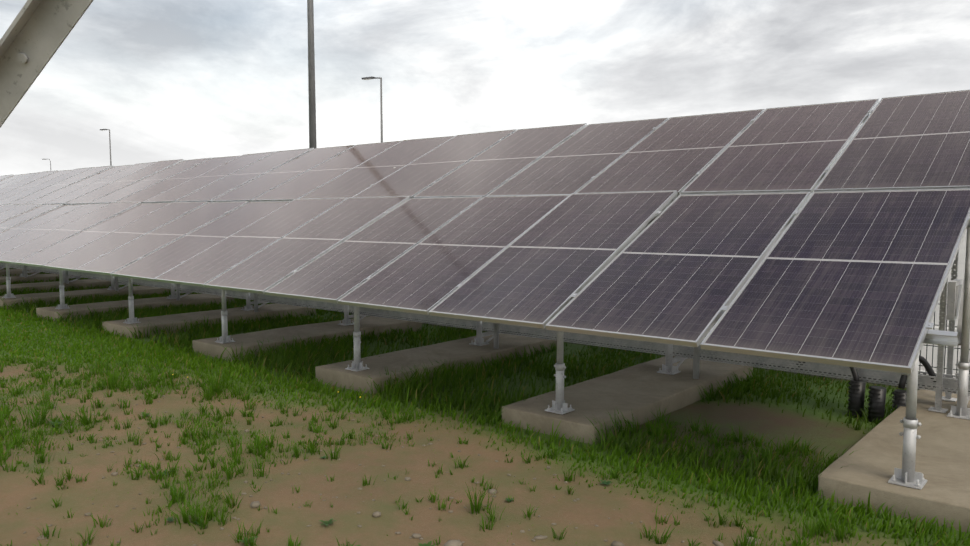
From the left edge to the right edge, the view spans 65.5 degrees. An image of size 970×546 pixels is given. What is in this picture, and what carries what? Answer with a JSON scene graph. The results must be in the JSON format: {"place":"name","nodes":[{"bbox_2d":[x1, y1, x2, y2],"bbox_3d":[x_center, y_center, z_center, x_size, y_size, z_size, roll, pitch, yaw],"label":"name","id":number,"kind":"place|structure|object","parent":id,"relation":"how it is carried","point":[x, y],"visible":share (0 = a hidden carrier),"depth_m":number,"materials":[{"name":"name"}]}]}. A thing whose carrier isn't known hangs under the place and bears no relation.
{"place":"outdoors","nodes":[
{"label":"outdoors","id":0,"kind":"place"},
{"bbox_2d":[307,0,316,148],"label":"pole","id":1,"kind":"object","parent":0,"point":[311,86],"visible":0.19,"depth_m":19.07,"materials":[{"name":"metal"}]},
{"bbox_2d":[0,268,968,545],"bbox_3d":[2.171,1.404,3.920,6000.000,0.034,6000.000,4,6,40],"label":"ground","id":2,"kind":"structure","parent":0,"point":[562,510],"depth_m":4.88,"materials":[{"name":"soil"}]},
{"bbox_2d":[0,269,39,275],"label":"concrete slab","id":3,"kind":"structure","parent":2,"relation":"on","point":[14,272],"depth_m":20.13,"materials":[{"name":"grey concrete"}]},
{"bbox_2d":[0,273,71,284],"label":"concrete slab","id":4,"kind":"structure","parent":2,"relation":"on","point":[45,277],"depth_m":18.33,"materials":[{"name":"grey concrete"}]},
{"bbox_2d":[0,0,93,127],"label":"steel beam","id":5,"kind":"structure","parent":2,"relation":"on","point":[34,36],"depth_m":1.53,"materials":[{"name":"metal"}]},
{"bbox_2d":[0,279,110,294],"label":"concrete slab","id":6,"kind":"structure","parent":2,"relation":"on","point":[74,284],"depth_m":16.62,"materials":[{"name":"grey concrete"}]},
{"bbox_2d":[0,285,170,308],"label":"concrete slab","id":7,"kind":"structure","parent":2,"relation":"on","point":[53,296],"depth_m":14.57,"materials":[{"name":"grey concrete"}]},
{"bbox_2d":[36,293,233,320],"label":"concrete slab","id":8,"kind":"structure","parent":2,"relation":"on","point":[157,302],"depth_m":12.97,"materials":[{"name":"grey concrete"}]},
{"bbox_2d":[102,303,315,337],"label":"concrete slab","id":9,"kind":"structure","parent":2,"relation":"on","point":[236,314],"depth_m":11.28,"materials":[{"name":"grey concrete"}]},
{"bbox_2d":[1,374,610,545],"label":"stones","id":10,"kind":"object","parent":2,"relation":"on","point":[169,519],"visible":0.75,"depth_m":4.21,"materials":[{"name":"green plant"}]},
{"bbox_2d":[192,316,421,361],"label":"concrete slab","id":11,"kind":"structure","parent":2,"relation":"on","point":[213,348],"depth_m":9.72,"materials":[{"name":"grey concrete"}]},
{"bbox_2d":[2,374,806,545],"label":"pebbles","id":12,"kind":"object","parent":2,"relation":"on","point":[257,504],"visible":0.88,"depth_m":4.39,"materials":[{"name":"stone"}]},
{"bbox_2d":[315,333,556,393],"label":"concrete slab","id":13,"kind":"structure","parent":2,"relation":"on","point":[463,350],"depth_m":8.10,"materials":[{"name":"grey concrete"}]},
{"bbox_2d":[44,272,892,385],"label":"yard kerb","id":14,"kind":"structure","parent":2,"relation":"on","point":[754,367],"depth_m":8.04,"materials":[{"name":"concrete"}]},
{"bbox_2d":[0,268,969,545],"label":"grass","id":15,"kind":"structure","parent":2,"relation":"on","point":[296,356],"depth_m":6.49,"materials":[{"name":"green plant"}]},
{"bbox_2d":[0,250,969,422],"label":"cable tray and conduits","id":16,"kind":"object","parent":2,"relation":"on","point":[937,382],"visible":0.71,"depth_m":7.11,"materials":[{"name":"metal"}]},
{"bbox_2d":[13,268,969,389],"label":"fence","id":17,"kind":"object","parent":2,"relation":"on","point":[956,369],"visible":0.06,"depth_m":7.10,"materials":[{"name":"grey metal"}]},
{"bbox_2d":[502,355,752,443],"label":"concrete slab","id":18,"kind":"structure","parent":2,"relation":"on","point":[641,392],"depth_m":6.45,"materials":[{"name":"grey concrete"}]},
{"bbox_2d":[2,110,969,489],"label":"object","id":19,"kind":"object","parent":18,"relation":"on","point":[908,476],"visible":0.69,"depth_m":5.79,"materials":[{"name":"metal"}]},
{"bbox_2d":[0,174,13,179],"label":"solar panel","id":20,"kind":"object","parent":19,"relation":"attached to","point":[3,177],"visible":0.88,"depth_m":23.26,"materials":[{"name":"grey glass"}]},
{"bbox_2d":[0,174,24,183],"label":"solar panel","id":21,"kind":"object","parent":19,"relation":"attached to","point":[8,179],"visible":0.65,"depth_m":22.61,"materials":[{"name":"grey glass"}]},
{"bbox_2d":[0,172,39,188],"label":"solar panel","id":22,"kind":"object","parent":19,"relation":"attached to","point":[13,181],"visible":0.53,"depth_m":21.79,"materials":[{"name":"grey glass"}]},
{"bbox_2d":[0,203,41,221],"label":"solar panel","id":23,"kind":"object","parent":19,"relation":"attached to","point":[12,212],"visible":0.88,"depth_m":16.51,"materials":[{"name":"grey glass"}]},
{"bbox_2d":[0,170,57,193],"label":"solar panel","id":24,"kind":"object","parent":19,"relation":"attached to","point":[24,181],"visible":0.9,"depth_m":20.87,"materials":[{"name":"grey glass"}]},
{"bbox_2d":[0,204,63,231],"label":"solar panel","id":25,"kind":"object","parent":19,"relation":"attached to","point":[22,217],"visible":0.93,"depth_m":15.69,"materials":[{"name":"grey glass"}]},
{"bbox_2d":[0,170,71,199],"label":"solar panel","id":26,"kind":"object","parent":19,"relation":"attached to","point":[29,185],"visible":0.83,"depth_m":20.03,"materials":[{"name":"grey glass"}]},
{"bbox_2d":[0,204,84,241],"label":"solar panel","id":27,"kind":"object","parent":19,"relation":"attached to","point":[31,223],"visible":0.85,"depth_m":14.88,"materials":[{"name":"grey glass"}]},
{"bbox_2d":[0,167,92,204],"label":"solar panel","id":28,"kind":"object","parent":19,"relation":"attached to","point":[36,188],"visible":0.88,"depth_m":19.10,"materials":[{"name":"grey glass"}]},
{"bbox_2d":[0,203,108,254],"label":"solar panel","id":29,"kind":"object","parent":19,"relation":"attached to","point":[36,231],"visible":0.88,"depth_m":13.98,"materials":[{"name":"grey glass"}]},
{"bbox_2d":[9,165,113,203],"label":"solar panel","id":30,"kind":"object","parent":19,"relation":"attached to","point":[61,184],"visible":0.79,"depth_m":18.34,"materials":[{"name":"grey glass"}]},
{"bbox_2d":[0,202,140,263],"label":"solar panel","id":31,"kind":"object","parent":19,"relation":"attached to","point":[67,230],"visible":0.92,"depth_m":13.09,"materials":[{"name":"black glass"}]},
{"bbox_2d":[26,165,131,203],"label":"solar panel","id":32,"kind":"object","parent":19,"relation":"attached to","point":[74,186],"visible":0.77,"depth_m":17.60,"materials":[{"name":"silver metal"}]},
{"bbox_2d":[15,202,171,266],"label":"solar panel","id":33,"kind":"object","parent":19,"relation":"attached to","point":[41,258],"visible":0.85,"depth_m":12.31,"materials":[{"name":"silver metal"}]},
{"bbox_2d":[44,162,155,204],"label":"solar panel","id":34,"kind":"object","parent":19,"relation":"attached to","point":[81,191],"visible":0.81,"depth_m":16.82,"materials":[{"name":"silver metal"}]},
{"bbox_2d":[65,159,183,204],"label":"solar panel","id":35,"kind":"object","parent":19,"relation":"attached to","point":[131,178],"visible":0.92,"depth_m":16.08,"materials":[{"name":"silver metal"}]},
{"bbox_2d":[43,202,208,271],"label":"solar panel","id":36,"kind":"object","parent":19,"relation":"attached to","point":[110,241],"visible":0.9,"depth_m":11.58,"materials":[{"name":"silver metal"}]},
{"bbox_2d":[88,158,210,203],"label":"solar panel","id":37,"kind":"object","parent":19,"relation":"attached to","point":[139,185],"visible":0.85,"depth_m":15.33,"materials":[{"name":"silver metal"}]},
{"bbox_2d":[75,201,248,275],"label":"solar panel","id":38,"kind":"object","parent":19,"relation":"attached to","point":[120,257],"visible":0.94,"depth_m":10.81,"materials":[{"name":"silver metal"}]},
{"bbox_2d":[116,155,241,202],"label":"solar panel","id":39,"kind":"object","parent":19,"relation":"attached to","point":[147,193],"visible":0.71,"depth_m":14.62,"materials":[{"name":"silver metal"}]},
{"bbox_2d":[112,201,290,280],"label":"solar panel","id":40,"kind":"object","parent":19,"relation":"attached to","point":[159,262],"visible":0.9,"depth_m":10.07,"materials":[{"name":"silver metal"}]},
{"bbox_2d":[142,151,275,202],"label":"solar panel","id":41,"kind":"object","parent":19,"relation":"attached to","point":[173,194],"visible":0.88,"depth_m":13.82,"materials":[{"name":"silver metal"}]},
{"bbox_2d":[174,148,313,201],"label":"solar panel","id":42,"kind":"object","parent":19,"relation":"attached to","point":[235,179],"visible":0.81,"depth_m":13.08,"materials":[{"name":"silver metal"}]},
{"bbox_2d":[154,198,346,286],"bbox_3d":[-2.872,-0.440,9.425,1.134,0.035,2.278,4,31,40],"label":"solar panel","id":43,"kind":"object","parent":19,"relation":"attached to","point":[201,269],"visible":0.9,"depth_m":9.31,"materials":[{"name":"glass"}]},
{"bbox_2d":[210,145,354,201],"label":"solar panel","id":44,"kind":"object","parent":19,"relation":"attached to","point":[249,191],"visible":0.9,"depth_m":12.34,"materials":[{"name":"glass"}]},
{"bbox_2d":[204,196,409,293],"bbox_3d":[-1.994,-0.383,8.679,1.134,0.037,2.278,4,32,40],"label":"solar panel","id":45,"kind":"object","parent":19,"relation":"attached to","point":[262,271],"visible":0.98,"depth_m":8.55,"materials":[{"name":"black glass"}]},
{"bbox_2d":[251,140,402,201],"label":"solar panel","id":46,"kind":"object","parent":19,"relation":"attached to","point":[308,181],"visible":0.83,"depth_m":11.59,"materials":[{"name":"black glass"}]},
{"bbox_2d":[264,196,482,302],"bbox_3d":[-1.112,-0.313,7.941,1.134,0.035,2.278,4,31,40],"label":"solar panel","id":47,"kind":"object","parent":19,"relation":"attached to","point":[335,274],"visible":0.92,"depth_m":7.80,"materials":[{"name":"black glass"}]},
{"bbox_2d":[298,136,454,198],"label":"solar panel","id":48,"kind":"object","parent":19,"relation":"attached to","point":[356,180],"visible":0.73,"depth_m":10.87,"materials":[{"name":"black glass"}]},
{"bbox_2d":[353,129,516,197],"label":"solar panel","id":49,"kind":"object","parent":19,"relation":"attached to","point":[420,174],"visible":0.81,"depth_m":10.10,"materials":[{"name":"black glass"}]},
{"bbox_2d":[338,194,570,314],"bbox_3d":[-0.232,-0.253,7.197,1.134,0.037,2.278,4,31,40],"label":"solar panel","id":50,"kind":"object","parent":19,"relation":"attached to","point":[425,276],"visible":0.92,"depth_m":7.05,"materials":[{"name":"black glass"}]},
{"bbox_2d":[413,123,586,197],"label":"solar panel","id":51,"kind":"object","parent":19,"relation":"attached to","point":[493,167],"visible":0.9,"depth_m":9.34,"materials":[{"name":"black glass"}]},
{"bbox_2d":[429,190,676,327],"bbox_3d":[0.645,-0.202,6.449,1.134,0.038,2.278,3,31,40],"label":"solar panel","id":52,"kind":"object","parent":19,"relation":"attached to","point":[542,271],"visible":1,"depth_m":6.28,"materials":[{"name":"black glass"}]},
{"bbox_2d":[487,118,668,195],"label":"solar panel","id":53,"kind":"object","parent":19,"relation":"attached to","point":[576,162],"visible":0.81,"depth_m":8.60,"materials":[{"name":"black glass"}]},
{"bbox_2d":[576,109,764,195],"bbox_3d":[1.997,-1.288,7.957,1.134,0.035,2.278,4,31,40],"label":"solar panel","id":54,"kind":"object","parent":19,"relation":"attached to","point":[674,153],"visible":0.79,"depth_m":7.85,"materials":[{"name":"black glass"}]},
{"bbox_2d":[545,192,810,346],"bbox_3d":[1.530,-0.127,5.709,1.134,0.037,2.278,3,31,40],"label":"solar panel","id":55,"kind":"object","parent":19,"relation":"attached to","point":[679,269],"visible":0.96,"depth_m":5.52,"materials":[{"name":"black glass"}]},
{"bbox_2d":[681,99,879,194],"bbox_3d":[2.876,-1.228,7.213,1.134,0.038,2.278,4,31,40],"label":"solar panel","id":56,"kind":"object","parent":19,"relation":"attached to","point":[800,148],"visible":0.92,"depth_m":7.07,"materials":[{"name":"black glass"}]},
{"bbox_2d":[700,188,969,373],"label":"solar panel","id":57,"kind":"object","parent":19,"relation":"attached to","point":[857,279],"visible":1,"depth_m":4.75,"materials":[{"name":"black glass"}]},
{"bbox_2d":[814,90,969,191],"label":"solar panel","id":58,"kind":"object","parent":19,"relation":"attached to","point":[914,142],"visible":0.94,"depth_m":6.32,"materials":[{"name":"black glass"}]},
{"bbox_2d":[818,389,969,532],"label":"concrete slab","id":59,"kind":"structure","parent":2,"relation":"on","point":[942,462],"depth_m":4.61,"materials":[{"name":"beige concrete"}]},
{"bbox_2d":[0,0,969,194],"label":"sky","id":60,"kind":"structure","parent":0,"point":[168,79],"materials":[{"name":"white"}]},
{"bbox_2d":[700,229,969,377],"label":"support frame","id":61,"kind":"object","parent":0,"point":[961,261],"depth_m":10.73,"materials":[{"name":"silver metal"}]},
{"bbox_2d":[100,129,111,165],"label":"street lamp","id":62,"kind":"object","parent":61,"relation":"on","point":[109,144],"visible":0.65,"depth_m":67.31,"materials":[{"name":"metal"}]},
{"bbox_2d":[361,77,382,141],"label":"street lamp","id":63,"kind":"object","parent":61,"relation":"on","point":[369,78],"visible":0.5,"depth_m":41.38,"materials":[{"name":"metal"}]}
]}

